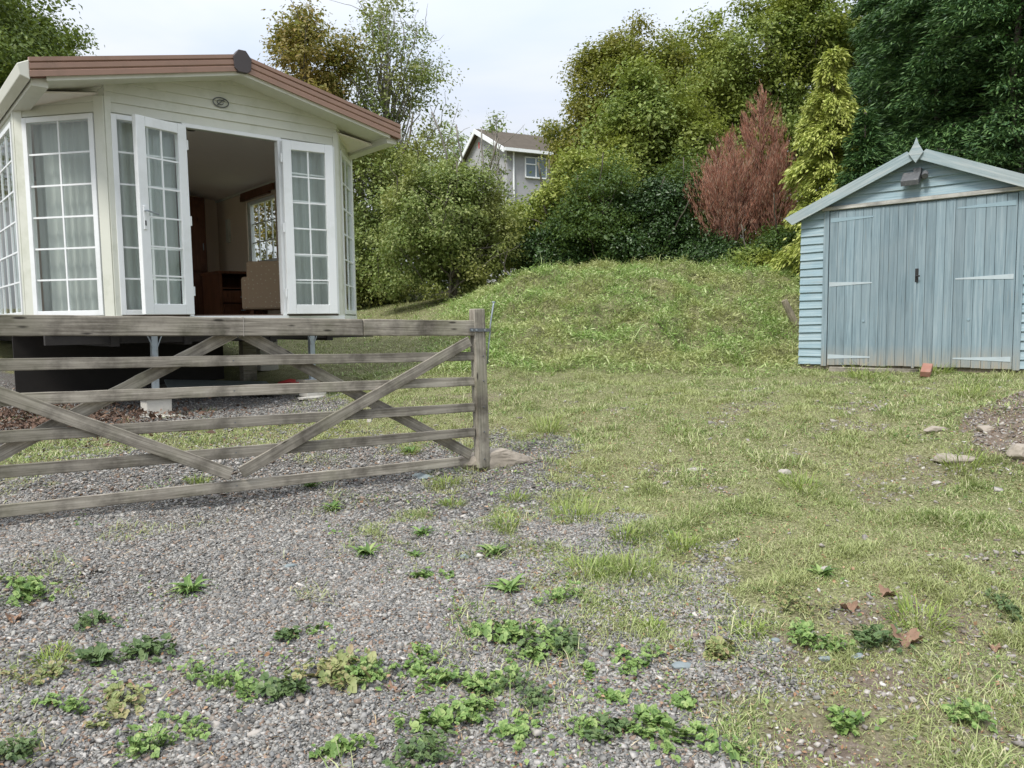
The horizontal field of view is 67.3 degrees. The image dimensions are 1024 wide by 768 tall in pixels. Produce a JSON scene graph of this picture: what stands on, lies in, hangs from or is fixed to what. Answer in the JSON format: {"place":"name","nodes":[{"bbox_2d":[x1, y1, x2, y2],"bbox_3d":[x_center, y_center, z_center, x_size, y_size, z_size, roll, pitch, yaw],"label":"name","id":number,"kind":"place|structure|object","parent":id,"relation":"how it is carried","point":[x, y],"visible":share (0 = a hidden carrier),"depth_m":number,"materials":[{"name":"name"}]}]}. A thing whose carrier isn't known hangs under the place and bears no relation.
{"place":"outdoors","nodes":[
{"label":"outdoors","id":0,"kind":"place"},
{"bbox_2d":[0,410,853,767],"bbox_3d":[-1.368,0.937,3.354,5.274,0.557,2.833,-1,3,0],"label":"gravel","id":1,"kind":"structure","parent":0,"point":[52,535],"depth_m":3.17,"materials":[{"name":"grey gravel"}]},
{"bbox_2d":[0,728,42,761],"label":"weed clump","id":2,"kind":"object","parent":1,"relation":"on","point":[22,746],"visible":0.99,"depth_m":2.32,"materials":[{"name":"green plant"}]},
{"bbox_2d":[0,572,62,606],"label":"weed clump","id":3,"kind":"object","parent":1,"relation":"on","point":[32,585],"visible":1,"depth_m":3.37,"materials":[{"name":"green plant"}]},
{"bbox_2d":[0,656,78,685],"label":"weed clump","id":4,"kind":"object","parent":1,"relation":"on","point":[39,677],"visible":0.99,"depth_m":2.76,"materials":[{"name":"green plant"}]},
{"bbox_2d":[31,687,89,714],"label":"weed clump","id":5,"kind":"object","parent":1,"relation":"on","point":[71,701],"visible":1,"depth_m":2.58,"materials":[{"name":"green plant"}]},
{"bbox_2d":[71,609,121,631],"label":"weed clump","id":6,"kind":"object","parent":1,"relation":"on","point":[85,620],"visible":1,"depth_m":3.19,"materials":[{"name":"green plant"}]},
{"bbox_2d":[79,680,152,729],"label":"weed clump","id":7,"kind":"object","parent":1,"relation":"on","point":[112,693],"visible":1,"depth_m":2.62,"materials":[{"name":"green plant"}]},
{"bbox_2d":[67,632,176,665],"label":"weed clump","id":8,"kind":"object","parent":1,"relation":"on","point":[99,652],"visible":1,"depth_m":2.93,"materials":[{"name":"green plant"}]},
{"bbox_2d":[112,697,212,765],"bbox_3d":[-1.132,1.118,2.503,0.302,0.082,0.280,-2,3,-20],"label":"weed clump","id":9,"kind":"object","parent":1,"relation":"on","point":[134,747],"visible":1,"depth_m":2.45,"materials":[{"name":"green plant"}]},
{"bbox_2d":[163,571,215,598],"bbox_3d":[-1.496,0.931,3.561,0.226,0.062,0.257,-3,4,-36],"label":"weed rosette","id":10,"kind":"object","parent":1,"relation":"on","point":[187,583],"visible":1,"depth_m":3.57,"materials":[{"name":"green plant"}]},
{"bbox_2d":[171,655,267,711],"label":"weed clump","id":11,"kind":"object","parent":1,"relation":"on","point":[242,686],"visible":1,"depth_m":2.75,"materials":[{"name":"green plant"}]},
{"bbox_2d":[254,671,311,703],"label":"weed clump","id":12,"kind":"object","parent":1,"relation":"on","point":[275,687],"visible":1,"depth_m":2.72,"materials":[{"name":"green plant"}]},
{"bbox_2d":[283,644,378,694],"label":"weed clump","id":13,"kind":"object","parent":1,"relation":"on","point":[332,665],"visible":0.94,"depth_m":2.85,"materials":[{"name":"green plant"}]},
{"bbox_2d":[308,732,377,761],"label":"weed clump","id":14,"kind":"object","parent":1,"relation":"on","point":[330,748],"visible":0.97,"depth_m":2.44,"materials":[{"name":"green plant"}]},
{"bbox_2d":[332,648,400,689],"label":"weed clump","id":15,"kind":"object","parent":1,"relation":"on","point":[355,670],"visible":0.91,"depth_m":2.87,"materials":[{"name":"green plant"}]},
{"bbox_2d":[382,724,457,767],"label":"weed clump","id":16,"kind":"object","parent":1,"relation":"on","point":[426,738],"visible":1,"depth_m":2.39,"materials":[{"name":"green plant"}]},
{"bbox_2d":[397,659,458,694],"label":"weed clump","id":17,"kind":"object","parent":1,"relation":"on","point":[419,667],"visible":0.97,"depth_m":2.90,"materials":[{"name":"green plant"}]},
{"bbox_2d":[393,695,482,735],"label":"weed clump","id":18,"kind":"object","parent":1,"relation":"on","point":[441,715],"visible":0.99,"depth_m":2.62,"materials":[{"name":"green plant"}]},
{"bbox_2d":[453,688,504,724],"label":"weed clump","id":19,"kind":"object","parent":1,"relation":"on","point":[471,711],"visible":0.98,"depth_m":2.65,"materials":[{"name":"green plant"}]},
{"bbox_2d":[433,661,526,697],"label":"weed clump","id":20,"kind":"object","parent":1,"relation":"on","point":[469,682],"visible":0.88,"depth_m":2.85,"materials":[{"name":"green plant"}]},
{"bbox_2d":[484,708,540,750],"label":"weed clump","id":21,"kind":"object","parent":1,"relation":"on","point":[507,728],"visible":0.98,"depth_m":2.50,"materials":[{"name":"green plant"}]},
{"bbox_2d":[480,668,558,715],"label":"weed clump","id":22,"kind":"object","parent":1,"relation":"on","point":[528,691],"visible":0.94,"depth_m":2.75,"materials":[{"name":"green plant"}]},
{"bbox_2d":[517,618,585,657],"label":"weed clump","id":23,"kind":"object","parent":1,"relation":"on","point":[563,637],"visible":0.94,"depth_m":3.12,"materials":[{"name":"green plant"}]},
{"bbox_2d":[531,580,586,605],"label":"weed clump","id":24,"kind":"object","parent":1,"relation":"on","point":[557,593],"visible":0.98,"depth_m":3.48,"materials":[{"name":"green plant"}]},
{"bbox_2d":[537,493,616,523],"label":"grass tuft","id":25,"kind":"object","parent":1,"relation":"on","point":[578,515],"visible":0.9,"depth_m":4.72,"materials":[{"name":"green plant"}]},
{"bbox_2d":[540,541,623,582],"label":"grass tuft","id":26,"kind":"object","parent":1,"relation":"on","point":[578,564],"visible":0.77,"depth_m":3.92,"materials":[{"name":"green plant"}]},
{"bbox_2d":[566,714,602,739],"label":"weed clump","id":27,"kind":"object","parent":1,"relation":"on","point":[588,722],"visible":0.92,"depth_m":2.51,"materials":[{"name":"green plant"}]},
{"bbox_2d":[582,711,643,740],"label":"weed clump","id":28,"kind":"object","parent":1,"relation":"on","point":[618,724],"visible":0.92,"depth_m":2.49,"materials":[{"name":"green plant"}]},
{"bbox_2d":[598,542,669,587],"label":"grass tuft","id":29,"kind":"object","parent":1,"relation":"on","point":[634,569],"visible":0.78,"depth_m":3.84,"materials":[{"name":"green plant"}]},
{"bbox_2d":[606,642,665,675],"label":"weed clump","id":30,"kind":"object","parent":1,"relation":"on","point":[622,650],"visible":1,"depth_m":2.98,"materials":[{"name":"green plant"}]},
{"bbox_2d":[634,702,678,729],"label":"weed clump","id":31,"kind":"object","parent":1,"relation":"on","point":[642,711],"visible":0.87,"depth_m":2.58,"materials":[{"name":"green plant"}]},
{"bbox_2d":[664,688,697,711],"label":"weed clump","id":32,"kind":"object","parent":1,"relation":"on","point":[688,702],"visible":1,"depth_m":2.69,"materials":[{"name":"green plant"}]},
{"bbox_2d":[702,631,747,660],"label":"weed clump","id":33,"kind":"object","parent":1,"relation":"on","point":[713,644],"visible":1,"depth_m":3.01,"materials":[{"name":"green plant"}]},
{"bbox_2d":[18,0,862,287],"label":"sky","id":34,"kind":"structure","parent":0,"point":[511,50],"materials":[{"name":"white"}]},
{"bbox_2d":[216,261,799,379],"bbox_3d":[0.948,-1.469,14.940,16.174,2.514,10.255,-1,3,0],"label":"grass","id":35,"kind":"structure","parent":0,"point":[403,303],"depth_m":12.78,"materials":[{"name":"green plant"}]},
{"bbox_2d":[0,261,1023,767],"bbox_3d":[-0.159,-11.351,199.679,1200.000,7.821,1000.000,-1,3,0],"label":"ground","id":36,"kind":"structure","parent":0,"point":[818,721],"depth_m":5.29,"materials":[{"name":"green plant"}]},
{"bbox_2d":[0,0,104,88],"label":"oak tree","id":37,"kind":"object","parent":36,"relation":"on","point":[25,34],"visible":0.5,"depth_m":27.03,"materials":[{"name":"green plant"}]},
{"bbox_2d":[0,397,295,451],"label":"leaf litter","id":38,"kind":"object","parent":36,"relation":"on","point":[33,421],"visible":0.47,"depth_m":7.78,"materials":[{"name":"brown plant"}]},
{"bbox_2d":[135,414,182,417],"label":"slab","id":39,"kind":"structure","parent":36,"relation":"on","point":[164,415],"depth_m":8.20,"materials":[{"name":"concrete"}]},
{"bbox_2d":[140,399,171,415],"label":"concrete block","id":40,"kind":"structure","parent":39,"relation":"on","point":[164,405],"depth_m":8.23,"materials":[{"name":"grey concrete"}]},
{"bbox_2d":[0,49,401,392],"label":"static caravan","id":41,"kind":"object","parent":36,"relation":"on","point":[239,125],"visible":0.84,"depth_m":8.57,"materials":[{"name":"white plastic"}]},
{"bbox_2d":[0,121,23,314],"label":"window","id":42,"kind":"structure","parent":41,"relation":"in","point":[4,135],"depth_m":8.51,"materials":[{"name":"white plastic"}]},
{"bbox_2d":[21,113,104,314],"bbox_3d":[-4.618,-1.723,7.937,0.840,2.035,0.122,0,3,11],"label":"window","id":43,"kind":"structure","parent":41,"relation":"in","point":[25,122],"depth_m":7.92,"materials":[{"name":"white plastic"}]},
{"bbox_2d":[33,121,98,310],"bbox_3d":[-4.574,-1.734,8.062,0.872,1.970,0.050,0,5,11],"label":"net curtain","id":44,"kind":"object","parent":41,"relation":"hanging from","point":[79,230],"visible":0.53,"depth_m":8.08,"materials":[{"name":"white fabric"}]},
{"bbox_2d":[110,113,181,314],"bbox_3d":[-3.796,-1.747,8.088,0.690,2.030,0.065,-5,6,-41],"label":"window","id":45,"kind":"structure","parent":41,"relation":"in","point":[114,117],"depth_m":7.90,"materials":[{"name":"white plastic"}]},
{"bbox_2d":[116,121,180,309],"bbox_3d":[-3.890,-1.753,8.182,0.642,1.970,0.050,-5,6,-41],"label":"net curtain","id":46,"kind":"object","parent":41,"relation":"hanging from","point":[129,207],"visible":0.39,"depth_m":8.21,"materials":[{"name":"white fabric"}]},
{"bbox_2d":[132,114,195,314],"bbox_3d":[-3.594,-1.730,8.024,0.164,2.013,0.638,1,4,33],"label":"french door","id":47,"kind":"structure","parent":41,"relation":"in","point":[139,122],"depth_m":7.99,"materials":[{"name":"white plastic"}]},
{"bbox_2d":[176,195,207,314],"bbox_3d":[-6.056,-2.174,13.212,1.500,2.120,0.430,-5,6,-41],"label":"tall cabinet","id":48,"kind":"object","parent":41,"relation":"on","point":[198,237],"visible":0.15,"depth_m":13.44,"materials":[{"name":"brown wood"}]},
{"bbox_2d":[201,271,262,314],"bbox_3d":[-4.581,-1.458,12.658,0.760,0.740,0.808,-5,6,-41],"label":"chest of drawers","id":49,"kind":"object","parent":41,"relation":"on","point":[222,292],"visible":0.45,"depth_m":12.35,"materials":[{"name":"brown wood"}]},
{"bbox_2d":[241,261,280,314],"bbox_3d":[-3.455,-1.414,11.530,1.000,0.800,0.770,-1,5,-1],"label":"armchair","id":50,"kind":"object","parent":41,"relation":"on","point":[260,285],"visible":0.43,"depth_m":11.15,"materials":[{"name":"fabric"}]},
{"bbox_2d":[249,195,276,260],"bbox_3d":[-4.071,-2.527,12.701,0.065,1.050,1.150,-5,6,-41],"label":"window","id":51,"kind":"structure","parent":41,"relation":"in","point":[251,205],"depth_m":12.88,"materials":[{"name":"white plastic"}]},
{"bbox_2d":[280,140,337,313],"bbox_3d":[-2.410,-1.837,9.124,0.658,2.010,0.112,-3,4,-32],"label":"french door","id":52,"kind":"structure","parent":41,"relation":"in","point":[286,146],"depth_m":9.10,"materials":[{"name":"white plastic"}]},
{"bbox_2d":[291,151,327,304],"bbox_3d":[-2.521,-1.869,9.360,0.622,1.970,0.051,-5,6,-41],"label":"net curtain","id":53,"kind":"object","parent":41,"relation":"hanging from","point":[301,219],"visible":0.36,"depth_m":9.40,"materials":[{"name":"white fabric"}]},
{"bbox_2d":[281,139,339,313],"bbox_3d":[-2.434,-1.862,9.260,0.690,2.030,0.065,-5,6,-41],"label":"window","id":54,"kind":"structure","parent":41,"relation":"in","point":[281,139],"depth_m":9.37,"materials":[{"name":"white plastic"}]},
{"bbox_2d":[340,150,355,314],"bbox_3d":[-2.162,-1.930,10.049,0.069,2.052,0.867,-1,3,-3],"label":"window","id":55,"kind":"structure","parent":41,"relation":"in","point":[350,260],"depth_m":10.32,"materials":[{"name":"white plastic"}]},
{"bbox_2d":[164,380,268,387],"bbox_3d":[-3.841,0.024,10.133,1.300,0.022,0.700,1,10,-29],"label":"board","id":56,"kind":"object","parent":36,"relation":"on","point":[182,383],"visible":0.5,"depth_m":10.16,"materials":[{"name":"black wood"}]},
{"bbox_2d":[239,341,256,380],"bbox_3d":[-3.840,-0.409,11.175,0.200,0.740,0.160,-3,4,-40],"label":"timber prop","id":57,"kind":"object","parent":56,"relation":"on","point":[248,373],"visible":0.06,"depth_m":11.11,"materials":[{"name":"wood"}]},
{"bbox_2d":[0,302,495,517],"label":"field gate","id":58,"kind":"structure","parent":36,"relation":"on","point":[220,331],"depth_m":4.83,"materials":[{"name":"wood"}]},
{"bbox_2d":[254,0,383,260],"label":"hawthorn tree","id":59,"kind":"object","parent":36,"relation":"on","point":[296,51],"visible":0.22,"depth_m":19.29,"materials":[{"name":"green plant"}]},
{"bbox_2d":[0,382,638,517],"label":"gravel","id":60,"kind":"structure","parent":36,"relation":"on","point":[275,409],"depth_m":5.52,"materials":[{"name":"grey gravel"}]},
{"bbox_2d":[273,113,449,309],"bbox_3d":[-3.566,-3.906,18.341,5.010,5.127,3.819,-1,3,0],"label":"hedge tree","id":61,"kind":"object","parent":36,"relation":"on","point":[379,172],"visible":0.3,"depth_m":17.86,"materials":[{"name":"green plant"}]},
{"bbox_2d":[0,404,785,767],"bbox_3d":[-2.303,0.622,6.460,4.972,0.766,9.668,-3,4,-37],"label":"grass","id":62,"kind":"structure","parent":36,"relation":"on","point":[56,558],"depth_m":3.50,"materials":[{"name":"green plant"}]},
{"bbox_2d":[325,0,468,268],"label":"birch tree","id":63,"kind":"object","parent":36,"relation":"on","point":[386,90],"visible":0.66,"depth_m":20.29,"materials":[{"name":"green plant"}]},
{"bbox_2d":[355,126,532,306],"bbox_3d":[-1.530,-3.454,16.187,3.480,3.747,3.027,-3,4,-37],"label":"apple tree","id":64,"kind":"object","parent":36,"relation":"on","point":[457,250],"visible":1,"depth_m":15.72,"materials":[{"name":"green plant"}]},
{"bbox_2d":[364,113,532,197],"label":"garden tree","id":65,"kind":"object","parent":36,"relation":"on","point":[456,151],"visible":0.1,"depth_m":54.47,"materials":[{"name":"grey plant"}]},
{"bbox_2d":[414,112,532,293],"bbox_3d":[-0.933,-4.149,18.898,4.063,4.422,2.879,-1,3,0],"label":"willow shrub","id":66,"kind":"object","parent":36,"relation":"on","point":[444,147],"visible":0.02,"depth_m":18.41,"materials":[{"name":"green plant"}]},
{"bbox_2d":[459,448,534,470],"bbox_3d":[-0.106,0.604,6.072,0.629,0.204,0.280,-1,3,-8],"label":"rock","id":67,"kind":"object","parent":36,"relation":"on","point":[498,456],"visible":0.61,"depth_m":5.97,"materials":[{"name":"beige stone"}]},
{"bbox_2d":[476,108,524,281],"bbox_3d":[-0.334,-4.683,19.751,1.063,4.811,1.222,-2,3,-16],"label":"sapling","id":68,"kind":"object","parent":36,"relation":"on","point":[497,153],"visible":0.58,"depth_m":19.72,"materials":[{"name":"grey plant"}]},
{"bbox_2d":[0,372,1022,762],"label":"loose stones","id":69,"kind":"object","parent":36,"relation":"on","point":[538,730],"visible":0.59,"depth_m":4.17,"materials":[{"name":"grey stone"}]},
{"bbox_2d":[0,347,1023,496],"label":"grass","id":70,"kind":"structure","parent":36,"relation":"on","point":[796,407],"depth_m":7.13,"materials":[{"name":"green plant"}]},
{"bbox_2d":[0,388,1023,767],"bbox_3d":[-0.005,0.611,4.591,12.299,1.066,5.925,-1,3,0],"label":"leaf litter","id":71,"kind":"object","parent":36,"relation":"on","point":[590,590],"visible":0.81,"depth_m":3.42,"materials":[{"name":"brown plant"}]},
{"bbox_2d":[458,129,567,282],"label":"house","id":72,"kind":"structure","parent":36,"relation":"on","point":[523,152],"depth_m":40.13,"materials":[{"name":"grey tile"}]},
{"bbox_2d":[524,156,546,179],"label":"window","id":73,"kind":"structure","parent":72,"relation":"in","point":[530,163],"depth_m":40.06,"materials":[{"name":"white plastic"}]},
{"bbox_2d":[468,617,567,658],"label":"weed clump","id":74,"kind":"object","parent":36,"relation":"on","point":[509,629],"visible":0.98,"depth_m":3.17,"materials":[{"name":"green plant"}]},
{"bbox_2d":[508,198,605,271],"bbox_3d":[1.008,-2.935,16.546,2.553,1.968,2.144,-1,3,0],"label":"evergreen bush","id":75,"kind":"object","parent":36,"relation":"on","point":[533,238],"visible":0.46,"depth_m":16.06,"materials":[{"name":"green plant"}]},
{"bbox_2d":[491,136,642,275],"bbox_3d":[1.254,-3.741,17.333,3.855,3.272,2.542,-1,3,0],"label":"yellow shrub","id":76,"kind":"object","parent":36,"relation":"on","point":[540,203],"visible":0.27,"depth_m":16.86,"materials":[{"name":"green plant"}]},
{"bbox_2d":[534,144,677,268],"bbox_3d":[1.933,-3.493,16.118,3.000,2.929,2.322,-1,3,0],"label":"evergreen bush","id":77,"kind":"object","parent":36,"relation":"on","point":[581,211],"visible":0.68,"depth_m":15.73,"materials":[{"name":"green plant"}]},
{"bbox_2d":[396,253,857,377],"bbox_3d":[3.723,-1.327,12.387,10.668,2.284,6.511,-1,3,0],"label":"grassy mound","id":78,"kind":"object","parent":36,"relation":"on","point":[572,270],"visible":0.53,"depth_m":11.95,"materials":[{"name":"green plant"}]},
{"bbox_2d":[402,249,868,379],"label":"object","id":79,"kind":"object","parent":36,"relation":"on","point":[646,307],"visible":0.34,"depth_m":12.00,"materials":[{"name":"green plant"}]},
{"bbox_2d":[574,167,707,266],"bbox_3d":[2.660,-3.379,16.142,3.012,2.364,2.480,-1,3,0],"label":"evergreen bush","id":80,"kind":"object","parent":36,"relation":"on","point":[662,212],"visible":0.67,"depth_m":15.59,"materials":[{"name":"green plant"}]},
{"bbox_2d":[533,8,755,193],"bbox_3d":[4.878,-7.983,26.520,8.345,8.947,5.265,-1,3,0],"label":"sycamore tree","id":81,"kind":"object","parent":36,"relation":"on","point":[594,64],"visible":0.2,"depth_m":25.61,"materials":[{"name":"green plant"}]},
{"bbox_2d":[547,47,749,204],"bbox_3d":[3.600,-5.693,20.303,5.425,6.026,3.459,-1,3,0],"label":"ash tree","id":82,"kind":"object","parent":36,"relation":"on","point":[637,115],"visible":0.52,"depth_m":19.60,"materials":[{"name":"green plant"}]},
{"bbox_2d":[632,150,730,251],"bbox_3d":[3.667,-3.616,16.657,2.505,2.886,2.076,0,3,20],"label":"evergreen bush","id":83,"kind":"object","parent":36,"relation":"on","point":[680,170],"visible":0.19,"depth_m":16.18,"materials":[{"name":"green plant"}]},
{"bbox_2d":[647,718,746,762],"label":"weed clump","id":84,"kind":"object","parent":36,"relation":"on","point":[710,747],"visible":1,"depth_m":2.43,"materials":[{"name":"green plant"}]},
{"bbox_2d":[667,226,745,267],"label":"evergreen bush","id":85,"kind":"object","parent":36,"relation":"on","point":[698,251],"visible":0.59,"depth_m":15.14,"materials":[{"name":"green plant"}]},
{"bbox_2d":[682,81,806,248],"bbox_3d":[4.776,-4.242,15.637,2.585,4.150,2.090,0,3,12],"label":"dead conifer","id":86,"kind":"object","parent":36,"relation":"on","point":[731,193],"visible":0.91,"depth_m":15.42,"materials":[{"name":"red plant"}]},
{"bbox_2d":[716,224,794,271],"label":"evergreen bush","id":87,"kind":"object","parent":36,"relation":"on","point":[755,255],"visible":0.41,"depth_m":14.68,"materials":[{"name":"green plant"}]},
{"bbox_2d":[729,193,799,266],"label":"evergreen bush","id":88,"kind":"object","parent":36,"relation":"on","point":[770,237],"visible":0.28,"depth_m":14.89,"materials":[{"name":"green plant"}]},
{"bbox_2d":[663,0,875,231],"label":"lime tree","id":89,"kind":"object","parent":36,"relation":"on","point":[785,27],"visible":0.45,"depth_m":22.61,"materials":[{"name":"green plant"}]},
{"bbox_2d":[537,380,1023,767],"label":"pebbles","id":90,"kind":"object","parent":36,"relation":"on","point":[801,742],"visible":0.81,"depth_m":3.14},
{"bbox_2d":[769,578,857,615],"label":"weed clump","id":91,"kind":"object","parent":36,"relation":"on","point":[798,604],"visible":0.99,"depth_m":3.44,"materials":[{"name":"green plant"}]},
{"bbox_2d":[768,40,866,279],"bbox_3d":[5.954,-3.965,14.328,2.513,4.646,2.342,-1,3,0],"label":"golden conifer","id":92,"kind":"object","parent":36,"relation":"on","point":[834,110],"visible":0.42,"depth_m":14.03,"materials":[{"name":"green plant"}]},
{"bbox_2d":[786,617,854,651],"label":"weed clump","id":93,"kind":"object","parent":36,"relation":"on","point":[803,629],"visible":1,"depth_m":3.08,"materials":[{"name":"green plant"}]},
{"bbox_2d":[825,704,864,735],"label":"weed clump","id":94,"kind":"object","parent":36,"relation":"on","point":[839,719],"visible":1,"depth_m":2.58,"materials":[{"name":"green plant"}]},
{"bbox_2d":[830,103,893,191],"bbox_3d":[6.187,-3.136,13.511,1.998,3.551,2.044,-4,4,-44],"label":"cypress tree","id":95,"kind":"object","parent":36,"relation":"on","point":[868,156],"visible":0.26,"depth_m":13.27,"materials":[{"name":"green plant"}]},
{"bbox_2d":[850,623,916,652],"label":"weed clump","id":96,"kind":"object","parent":36,"relation":"on","point":[877,634],"visible":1,"depth_m":3.06,"materials":[{"name":"green plant"}]},
{"bbox_2d":[846,0,933,134],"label":"cypress tree","id":97,"kind":"object","parent":36,"relation":"on","point":[861,8],"visible":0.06,"depth_m":17.08,"materials":[{"name":"green plant"}]},
{"bbox_2d":[785,137,1023,372],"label":"garden shed","id":98,"kind":"structure","parent":36,"relation":"on","point":[913,258],"depth_m":8.94,"materials":[{"name":"blue paint"}]},
{"bbox_2d":[827,203,915,365],"bbox_3d":[4.339,-1.169,9.310,0.982,1.905,0.037,3,5,41],"label":"door","id":99,"kind":"structure","parent":98,"relation":"in","point":[871,256],"depth_m":9.29,"materials":[{"name":"blue paint"}]},
{"bbox_2d":[914,193,1018,368],"bbox_3d":[5.067,-1.128,8.644,0.987,1.905,0.084,3,5,41],"label":"door","id":100,"kind":"structure","parent":98,"relation":"in","point":[965,272],"depth_m":8.63,"materials":[{"name":"blue paint"}]},
{"bbox_2d":[866,582,973,637],"bbox_3d":[1.724,0.942,3.233,0.446,0.174,0.411,-1,3,0],"label":"grass tuft","id":101,"kind":"object","parent":36,"relation":"on","point":[900,606],"visible":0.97,"depth_m":3.25,"materials":[{"name":"green plant"}]},
{"bbox_2d":[828,0,1023,173],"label":"cypress tree","id":102,"kind":"object","parent":36,"relation":"on","point":[906,13],"visible":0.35,"depth_m":14.38,"materials":[{"name":"green plant"}]},
{"bbox_2d":[883,0,1023,173],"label":"cypress tree","id":103,"kind":"object","parent":36,"relation":"on","point":[1008,118],"visible":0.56,"depth_m":13.25,"materials":[{"name":"green plant"}]},
{"bbox_2d":[940,693,997,733],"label":"weed clump","id":104,"kind":"object","parent":36,"relation":"on","point":[967,707],"visible":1,"depth_m":2.54,"materials":[{"name":"green plant"}]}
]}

